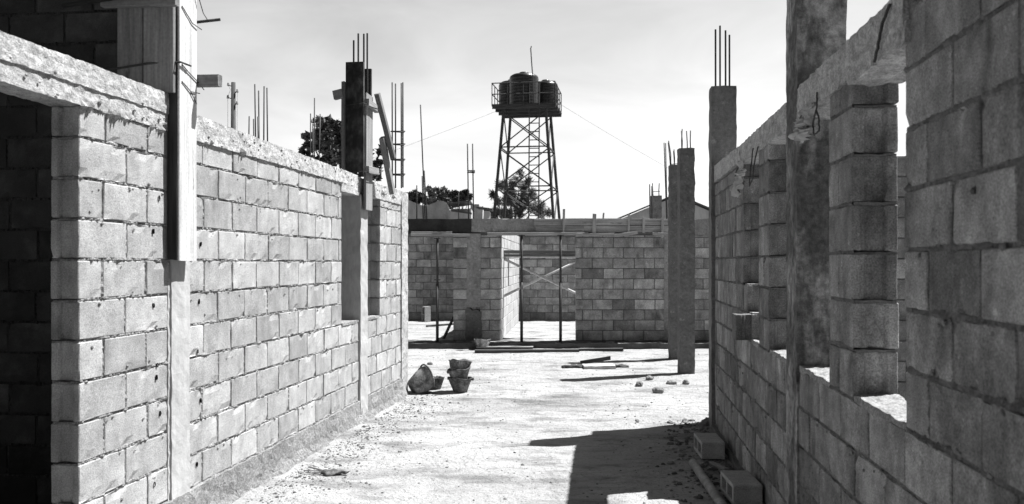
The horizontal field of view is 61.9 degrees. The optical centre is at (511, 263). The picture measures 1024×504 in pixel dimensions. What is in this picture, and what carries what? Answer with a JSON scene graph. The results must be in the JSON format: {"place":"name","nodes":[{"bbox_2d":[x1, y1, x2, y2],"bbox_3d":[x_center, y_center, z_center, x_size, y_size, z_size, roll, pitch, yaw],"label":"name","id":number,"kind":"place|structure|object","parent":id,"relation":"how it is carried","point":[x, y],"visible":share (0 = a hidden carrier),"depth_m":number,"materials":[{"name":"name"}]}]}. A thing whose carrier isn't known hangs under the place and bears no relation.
{"place":"outdoors","nodes":[
{"label":"outdoors","id":0,"kind":"place"},
{"bbox_2d":[416,185,416,218],"bbox_3d":[-1.863,-1.190,16.700,0.023,0.668,0.023,0,0,0],"label":"rebar cage","id":1,"kind":"object","parent":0,"point":[416,201],"visible":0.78,"depth_m":16.69,"materials":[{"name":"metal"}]},
{"bbox_2d":[232,348,734,503],"bbox_3d":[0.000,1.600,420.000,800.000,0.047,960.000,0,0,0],"label":"ground","id":2,"kind":"structure","parent":0,"point":[563,440],"depth_m":7.71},
{"bbox_2d":[0,0,116,503],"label":"block wall","id":3,"kind":"structure","parent":2,"relation":"on","point":[86,34],"depth_m":5.54,"materials":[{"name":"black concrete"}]},
{"bbox_2d":[0,31,408,503],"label":"block wall","id":4,"kind":"structure","parent":2,"relation":"on","point":[253,346],"depth_m":5.37,"materials":[{"name":"concrete"}]},
{"bbox_2d":[61,0,221,260],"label":"column formwork","id":5,"kind":"object","parent":4,"relation":"attached to","point":[156,44],"depth_m":4.96,"materials":[{"name":"wood"}]},
{"bbox_2d":[332,33,395,210],"bbox_3d":[-1.468,-1.449,8.861,0.322,1.822,0.885,0,0,26],"label":"column formwork","id":6,"kind":"object","parent":4,"relation":"attached to","point":[359,106],"depth_m":8.57,"materials":[{"name":"wood"}]},
{"bbox_2d":[390,82,404,187],"bbox_3d":[-1.382,-1.555,10.341,0.166,1.281,0.137,0,0,0],"label":"rebar cage","id":7,"kind":"object","parent":4,"relation":"on","point":[402,159],"visible":0.85,"depth_m":10.30,"materials":[{"name":"metal"}]},
{"bbox_2d":[227,82,238,128],"bbox_3d":[-11.128,-2.702,34.012,0.442,9.004,0.288,0,0,25],"label":"utility pole","id":8,"kind":"object","parent":2,"relation":"on","point":[234,102],"visible":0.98,"depth_m":33.93,"materials":[{"name":"grey concrete"}]},
{"bbox_2d":[248,116,254,136],"bbox_3d":[-2.940,0.025,9.600,0.250,3.356,0.249,0,0,0],"label":"rebar","id":9,"kind":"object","parent":2,"relation":"on","point":[249,126],"depth_m":9.60,"materials":[{"name":"metal"}]},
{"bbox_2d":[254,84,267,140],"bbox_3d":[-2.647,-0.093,9.000,0.250,3.591,0.250,0,0,0],"label":"rebar","id":10,"kind":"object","parent":2,"relation":"on","point":[258,126],"depth_m":8.99,"materials":[{"name":"metal"}]},
{"bbox_2d":[310,98,320,160],"bbox_3d":[-3.006,-0.412,13.000,0.250,4.230,0.248,0,0,0],"label":"rebar","id":11,"kind":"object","parent":2,"relation":"on","point":[313,157],"depth_m":12.99,"materials":[{"name":"metal"}]},
{"bbox_2d":[303,466,350,475],"bbox_3d":[-1.404,1.576,6.481,0.384,0.042,0.136,0,0,12],"label":"crumpled scrap","id":12,"kind":"object","parent":2,"relation":"on","point":[328,471],"visible":1,"depth_m":6.44,"materials":[{"name":"paper"}]},
{"bbox_2d":[297,114,383,180],"bbox_3d":[-7.537,-2.430,37.705,4.098,8.488,2.153,0,0,0],"label":"broadleaf tree","id":13,"kind":"object","parent":2,"relation":"on","point":[330,139],"visible":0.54,"depth_m":37.45,"materials":[{"name":"black plant"}]},
{"bbox_2d":[397,391,408,401],"bbox_3d":[-1.411,1.555,10.079,0.340,0.171,0.520,0,0,7],"label":"scrap","id":14,"kind":"object","parent":2,"relation":"on","point":[401,396],"visible":0.3,"depth_m":10.01,"materials":[{"name":"white paper"}]},
{"bbox_2d":[406,189,427,203],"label":"broadleaf tree","id":15,"kind":"object","parent":2,"relation":"on","point":[412,195],"visible":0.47,"depth_m":49.69,"materials":[{"name":"black plant"}]},
{"bbox_2d":[408,364,434,393],"bbox_3d":[-1.107,1.433,10.525,0.340,0.377,0.331,0,0,40],"label":"rubber pail","id":16,"kind":"object","parent":2,"relation":"on","point":[420,380],"visible":1,"depth_m":10.45,"materials":[{"name":"black rubber"}]},
{"bbox_2d":[423,184,453,208],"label":"broadleaf tree","id":17,"kind":"object","parent":2,"relation":"on","point":[436,194],"visible":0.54,"depth_m":62.02,"materials":[{"name":"black plant"}]},
{"bbox_2d":[433,376,444,389],"bbox_3d":[-0.972,1.520,10.863,0.244,0.164,0.242,0,0,0],"label":"rubber pail","id":18,"kind":"object","parent":2,"relation":"on","point":[439,380],"visible":0.66,"depth_m":10.80,"materials":[{"name":"black rubber"}]},
{"bbox_2d":[408,200,483,218],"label":"ruined wall","id":19,"kind":"structure","parent":2,"relation":"on","point":[440,209],"depth_m":34.01,"materials":[{"name":"paint"}]},
{"bbox_2d":[447,189,472,208],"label":"broadleaf tree","id":20,"kind":"object","parent":2,"relation":"on","point":[463,195],"visible":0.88,"depth_m":54.85,"materials":[{"name":"black plant"}]},
{"bbox_2d":[447,376,473,392],"bbox_3d":[-0.638,1.496,10.614,0.290,0.212,0.302,0,0,-45],"label":"rubber pail","id":21,"kind":"object","parent":2,"relation":"on","point":[459,385],"visible":0.89,"depth_m":10.53,"materials":[{"name":"black rubber"}]},
{"bbox_2d":[447,367,469,378],"bbox_3d":[-0.667,1.394,10.624,0.287,0.211,0.276,0,0,7],"label":"rubber pail","id":22,"kind":"object","parent":21,"relation":"on","point":[461,373],"visible":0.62,"depth_m":10.51,"materials":[{"name":"grey rubber"}]},
{"bbox_2d":[449,359,472,369],"bbox_3d":[-0.639,1.299,10.637,0.284,0.216,0.331,0,0,10],"label":"rubber pail","id":23,"kind":"object","parent":22,"relation":"in","point":[458,364],"visible":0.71,"depth_m":10.52,"materials":[{"name":"grey rubber"}]},
{"bbox_2d":[449,200,472,218],"bbox_3d":[-1.917,-0.273,32.600,0.821,4.145,1.903,0,0,0],"label":"lean to shed","id":24,"kind":"object","parent":2,"relation":"on","point":[463,213],"visible":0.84,"depth_m":32.00,"materials":[{"name":"paint"}]},
{"bbox_2d":[471,204,492,218],"bbox_3d":[-1.421,-0.487,40.800,1.058,4.575,2.400,0,0,0],"label":"rendered hut","id":25,"kind":"object","parent":2,"relation":"on","point":[486,213],"visible":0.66,"depth_m":40.00,"materials":[{"name":"paint"}]},
{"bbox_2d":[476,346,532,347],"bbox_3d":[-0.135,1.558,15.861,1.061,0.031,0.122,0,0,0],"label":"timber plank","id":26,"kind":"object","parent":2,"relation":"on","point":[505,347],"visible":1,"depth_m":15.80,"materials":[{"name":"grey wood"}]},
{"bbox_2d":[474,338,489,346],"bbox_3d":[-0.557,1.478,15.908,0.309,0.138,0.308,0,0,0],"label":"rubber pail","id":27,"kind":"object","parent":26,"relation":"on","point":[483,342],"visible":1,"depth_m":15.79,"materials":[{"name":"grey rubber"}]},
{"bbox_2d":[487,167,554,218],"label":"feathery tree","id":28,"kind":"object","parent":2,"relation":"on","point":[522,197],"visible":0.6,"depth_m":55.82,"materials":[{"name":"grey plant"}]},
{"bbox_2d":[491,46,561,218],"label":"water tower","id":29,"kind":"structure","parent":2,"relation":"on","point":[539,110],"depth_m":42.87,"materials":[{"name":"metal"}]},
{"bbox_2d":[374,113,490,157],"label":"guy wire","id":30,"kind":"object","parent":29,"relation":"attached to","point":[441,132],"visible":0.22,"depth_m":43.08,"materials":[{"name":"grey metal"}]},
{"bbox_2d":[499,80,508,103],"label":"water tank","id":31,"kind":"object","parent":29,"relation":"on","point":[503,97],"visible":0.2,"depth_m":44.04,"materials":[{"name":"black plastic"}]},
{"bbox_2d":[509,72,538,103],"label":"water tank","id":32,"kind":"object","parent":29,"relation":"on","point":[518,87],"visible":0.79,"depth_m":42.77,"materials":[{"name":"black plastic"}]},
{"bbox_2d":[540,79,557,104],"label":"water tank","id":33,"kind":"object","parent":29,"relation":"on","point":[546,87],"visible":0.4,"depth_m":43.88,"materials":[{"name":"black plastic"}]},
{"bbox_2d":[559,103,707,189],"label":"guy wire","id":34,"kind":"object","parent":29,"relation":"attached to","point":[625,143],"visible":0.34,"depth_m":42.81,"materials":[{"name":"grey metal"}]},
{"bbox_2d":[475,349,578,352],"bbox_3d":[0.266,1.569,15.270,1.872,0.053,0.162,0,0,-3],"label":"timber plank","id":35,"kind":"object","parent":2,"relation":"on","point":[520,350],"visible":1,"depth_m":15.20,"materials":[{"name":"grey wood"}]},
{"bbox_2d":[408,320,708,343],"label":"floor slab","id":36,"kind":"structure","parent":2,"relation":"on","point":[538,330],"depth_m":18.70,"materials":[{"name":"white concrete"}]},
{"bbox_2d":[422,306,430,321],"bbox_3d":[-2.204,1.305,21.900,0.190,0.390,0.140,0,0,-42],"label":"hollow block","id":37,"kind":"object","parent":36,"relation":"on","point":[426,313],"depth_m":21.86,"materials":[{"name":"grey concrete"}]},
{"bbox_2d":[434,238,440,341],"bbox_3d":[-1.417,0.512,16.200,0.140,1.976,0.140,0,0,0],"label":"steel prop","id":38,"kind":"object","parent":36,"relation":"on","point":[437,311],"visible":1,"depth_m":16.18,"materials":[{"name":"black metal"}]},
{"bbox_2d":[426,323,452,326],"bbox_3d":[-1.704,1.480,20.420,0.061,0.040,0.935,0,0,41],"label":"timber plank","id":39,"kind":"object","parent":36,"relation":"on","point":[439,325],"visible":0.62,"depth_m":20.35,"materials":[{"name":"grey wood"}]},
{"bbox_2d":[442,316,452,338],"bbox_3d":[-1.250,1.278,16.824,0.298,0.469,0.051,0,0,35],"label":"timber plank","id":40,"kind":"object","parent":36,"relation":"on","point":[447,330],"visible":0.83,"depth_m":16.81,"materials":[{"name":"grey wood"}]},
{"bbox_2d":[500,235,519,338],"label":"block wall","id":41,"kind":"structure","parent":36,"relation":"on","point":[509,303],"depth_m":18.72,"materials":[{"name":"concrete"}]},
{"bbox_2d":[518,235,524,342],"bbox_3d":[0.182,0.482,16.150,0.140,2.035,0.140,0,0,0],"label":"steel prop","id":42,"kind":"object","parent":36,"relation":"on","point":[521,288],"visible":0.99,"depth_m":16.13,"materials":[{"name":"black metal"}]},
{"bbox_2d":[341,218,708,348],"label":"block wall","id":43,"kind":"structure","parent":36,"relation":"on","point":[621,290],"depth_m":16.50,"materials":[{"name":"grey concrete"}]},
{"bbox_2d":[420,105,426,218],"bbox_3d":[-1.731,-1.978,16.725,0.146,2.245,0.075,0,0,0],"label":"rebar cage","id":44,"kind":"object","parent":43,"relation":"on","point":[424,195],"visible":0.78,"depth_m":16.70,"materials":[{"name":"metal"}]},
{"bbox_2d":[467,144,474,218],"bbox_3d":[-0.800,-1.587,16.639,0.157,1.474,0.134,0,0,0],"label":"rebar cage","id":45,"kind":"object","parent":43,"relation":"on","point":[472,171],"visible":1,"depth_m":16.59,"materials":[{"name":"metal"}]},
{"bbox_2d":[411,209,667,237],"bbox_3d":[0.567,-0.763,16.408,5.017,0.562,0.136,0,0,0],"label":"beam formwork","id":46,"kind":"object","parent":43,"relation":"attached to","point":[551,227],"visible":0.98,"depth_m":16.43,"materials":[{"name":"grey wood"}]},
{"bbox_2d":[664,143,667,218],"bbox_3d":[3.019,-1.597,16.725,0.062,1.525,0.111,0,0,34],"label":"rebar cage","id":47,"kind":"object","parent":43,"relation":"on","point":[665,162],"visible":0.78,"depth_m":16.70,"materials":[{"name":"metal"}]},
{"bbox_2d":[503,250,574,296],"bbox_3d":[0.626,0.621,17.275,1.778,1.768,0.213,0,0,0],"label":"scaffold frame","id":48,"kind":"object","parent":36,"relation":"on","point":[538,253],"visible":0.5,"depth_m":17.18,"materials":[{"name":"metal"}]},
{"bbox_2d":[557,235,563,342],"bbox_3d":[0.918,0.482,16.150,0.140,2.035,0.140,0,0,0],"label":"steel prop","id":49,"kind":"object","parent":36,"relation":"on","point":[560,288],"visible":1,"depth_m":16.13,"materials":[{"name":"black metal"}]},
{"bbox_2d":[566,348,623,350],"bbox_3d":[1.489,1.569,15.459,1.063,0.054,0.122,0,0,-5],"label":"timber plank","id":50,"kind":"object","parent":2,"relation":"on","point":[601,349],"visible":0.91,"depth_m":15.43,"materials":[{"name":"grey wood"}]},
{"bbox_2d":[562,363,627,367],"bbox_3d":[1.270,1.608,13.044,1.020,0.129,0.218,0,0,-3],"label":"plank","id":51,"kind":"object","parent":2,"relation":"on","point":[581,366],"visible":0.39,"depth_m":12.99,"materials":[{"name":"grey wood"}]},
{"bbox_2d":[582,364,615,368],"bbox_3d":[1.319,1.597,12.971,0.486,0.115,0.289,0,0,-3],"label":"concrete slab","id":52,"kind":"object","parent":51,"relation":"on","point":[599,366],"depth_m":12.84,"materials":[{"name":"white concrete"}]},
{"bbox_2d":[580,356,610,364],"bbox_3d":[1.293,1.506,13.235,0.484,0.129,0.030,0,0,-7],"label":"timber offcut","id":53,"kind":"object","parent":2,"relation":"on","point":[600,359],"visible":1,"depth_m":13.22,"materials":[{"name":"grey wood"}]},
{"bbox_2d":[635,381,642,385],"bbox_3d":[1.672,1.587,11.182,0.104,0.085,0.128,0,0,34],"label":"stone","id":54,"kind":"object","parent":2,"relation":"on","point":[639,383],"visible":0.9,"depth_m":11.14,"materials":[{"name":"grey stone"}]},
{"bbox_2d":[650,183,661,218],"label":"concrete column","id":55,"kind":"structure","parent":2,"relation":"on","point":[656,206],"depth_m":20.20,"materials":[{"name":"concrete"}]},
{"bbox_2d":[652,387,663,393],"bbox_3d":[1.804,1.574,10.540,0.151,0.097,0.124,0,0,20],"label":"stone","id":56,"kind":"object","parent":2,"relation":"on","point":[659,390],"visible":0.81,"depth_m":10.49,"materials":[{"name":"grey stone"}]},
{"bbox_2d":[619,197,708,218],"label":"gabled house","id":57,"kind":"structure","parent":2,"relation":"on","point":[701,211],"depth_m":48.00,"materials":[{"name":"paint"}]},
{"bbox_2d":[666,380,676,384],"bbox_3d":[2.119,1.585,11.327,0.152,0.074,0.122,0,0,39],"label":"stone","id":58,"kind":"object","parent":2,"relation":"on","point":[672,382],"visible":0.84,"depth_m":11.28,"materials":[{"name":"grey stone"}]},
{"bbox_2d":[668,141,677,358],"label":"concrete column","id":59,"kind":"structure","parent":2,"relation":"on","point":[672,265],"depth_m":14.15,"materials":[{"name":"concrete"}]},
{"bbox_2d":[677,129,694,373],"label":"concrete column","id":60,"kind":"structure","parent":2,"relation":"on","point":[686,258],"depth_m":12.25,"materials":[{"name":"concrete"}]},
{"bbox_2d":[682,379,689,384],"bbox_3d":[2.311,1.588,11.328,0.104,0.095,0.081,0,0,35],"label":"stone","id":61,"kind":"object","parent":2,"relation":"on","point":[686,382],"visible":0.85,"depth_m":11.30,"materials":[{"name":"grey stone"}]},
{"bbox_2d":[701,417,708,425],"bbox_3d":[1.952,1.570,8.419,0.141,0.100,0.144,0,0,-25],"label":"stone","id":62,"kind":"object","parent":2,"relation":"on","point":[705,421],"visible":0.46,"depth_m":8.39,"materials":[{"name":"grey stone"}]},
{"bbox_2d":[689,459,726,503],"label":"steel pipe","id":63,"kind":"object","parent":2,"relation":"on","point":[708,485],"visible":1,"depth_m":6.00,"materials":[{"name":"grey metal"}]},
{"bbox_2d":[694,433,724,458],"bbox_3d":[1.651,1.530,7.157,0.190,0.140,0.406,0,0,3],"label":"hollow block","id":64,"kind":"object","parent":2,"relation":"on","point":[709,445],"depth_m":6.96,"materials":[{"name":"grey concrete"}]},
{"bbox_2d":[709,461,728,469],"bbox_3d":[1.585,1.555,6.541,0.035,0.030,0.278,0,0,-11],"label":"timber offcut","id":65,"kind":"object","parent":2,"relation":"on","point":[717,465],"visible":0.85,"depth_m":6.52,"materials":[{"name":"grey wood"}]},
{"bbox_2d":[721,470,762,503],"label":"hollow block","id":66,"kind":"object","parent":2,"relation":"on","point":[741,486],"depth_m":5.53,"materials":[{"name":"grey concrete"}]},
{"bbox_2d":[708,0,1023,503],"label":"block wall","id":67,"kind":"structure","parent":2,"relation":"on","point":[808,404],"depth_m":3.47,"materials":[{"name":"concrete"}]},
{"bbox_2d":[730,159,746,197],"bbox_3d":[1.675,-0.634,6.331,0.107,0.293,0.310,0,0,7],"label":"crumpled paper","id":68,"kind":"object","parent":67,"relation":"hanging from","point":[739,178],"visible":1,"depth_m":6.34,"materials":[{"name":"grey paper"}]},
{"bbox_2d":[749,147,758,186],"bbox_3d":[1.625,-0.653,5.758,0.024,0.256,0.249,0,0,2],"label":"tie wire","id":69,"kind":"object","parent":67,"relation":"hanging from","point":[753,166],"visible":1,"depth_m":5.78,"materials":[{"name":"metal"}]},
{"bbox_2d":[788,101,817,143],"bbox_3d":[1.427,-0.691,4.219,0.101,0.186,0.354,0,0,7],"label":"crumpled paper","id":70,"kind":"object","parent":67,"relation":"hanging from","point":[804,128],"visible":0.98,"depth_m":4.14,"materials":[{"name":"grey paper"}]},
{"bbox_2d":[812,92,819,135],"bbox_3d":[1.423,-0.699,3.989,0.023,0.205,0.129,0,0,10],"label":"tie wire","id":71,"kind":"object","parent":67,"relation":"hanging from","point":[818,116],"visible":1,"depth_m":3.98,"materials":[{"name":"metal"}]},
{"bbox_2d":[873,4,890,62],"bbox_3d":[1.312,-0.814,3.030,0.018,0.177,0.139,0,0,0],"label":"tie wire","id":72,"kind":"object","parent":67,"relation":"attached to","point":[880,32],"visible":1,"depth_m":3.03,"materials":[{"name":"metal"}]},
{"bbox_2d":[890,156,907,398],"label":"block wall","id":73,"kind":"structure","parent":2,"relation":"on","point":[901,251],"depth_m":8.31,"materials":[{"name":"grey concrete"}]},
{"bbox_2d":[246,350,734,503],"bbox_3d":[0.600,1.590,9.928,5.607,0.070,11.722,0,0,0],"label":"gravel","id":74,"kind":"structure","parent":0,"point":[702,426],"depth_m":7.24,"materials":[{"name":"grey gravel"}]},
{"bbox_2d":[341,233,645,319],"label":"block wall","id":75,"kind":"structure","parent":0,"point":[541,299],"depth_m":22.50,"materials":[{"name":"grey concrete"}]},
{"bbox_2d":[197,0,908,218],"label":"sky","id":76,"kind":"structure","parent":0,"point":[642,72],"materials":[{"name":"white"}]},
{"bbox_2d":[649,184,651,218],"bbox_3d":[2.803,-1.226,17.223,0.097,0.731,0.028,0,0,-45],"label":"rebar cage","id":77,"kind":"object","parent":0,"point":[650,210],"visible":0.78,"depth_m":17.20,"materials":[{"name":"metal"}]}
]}

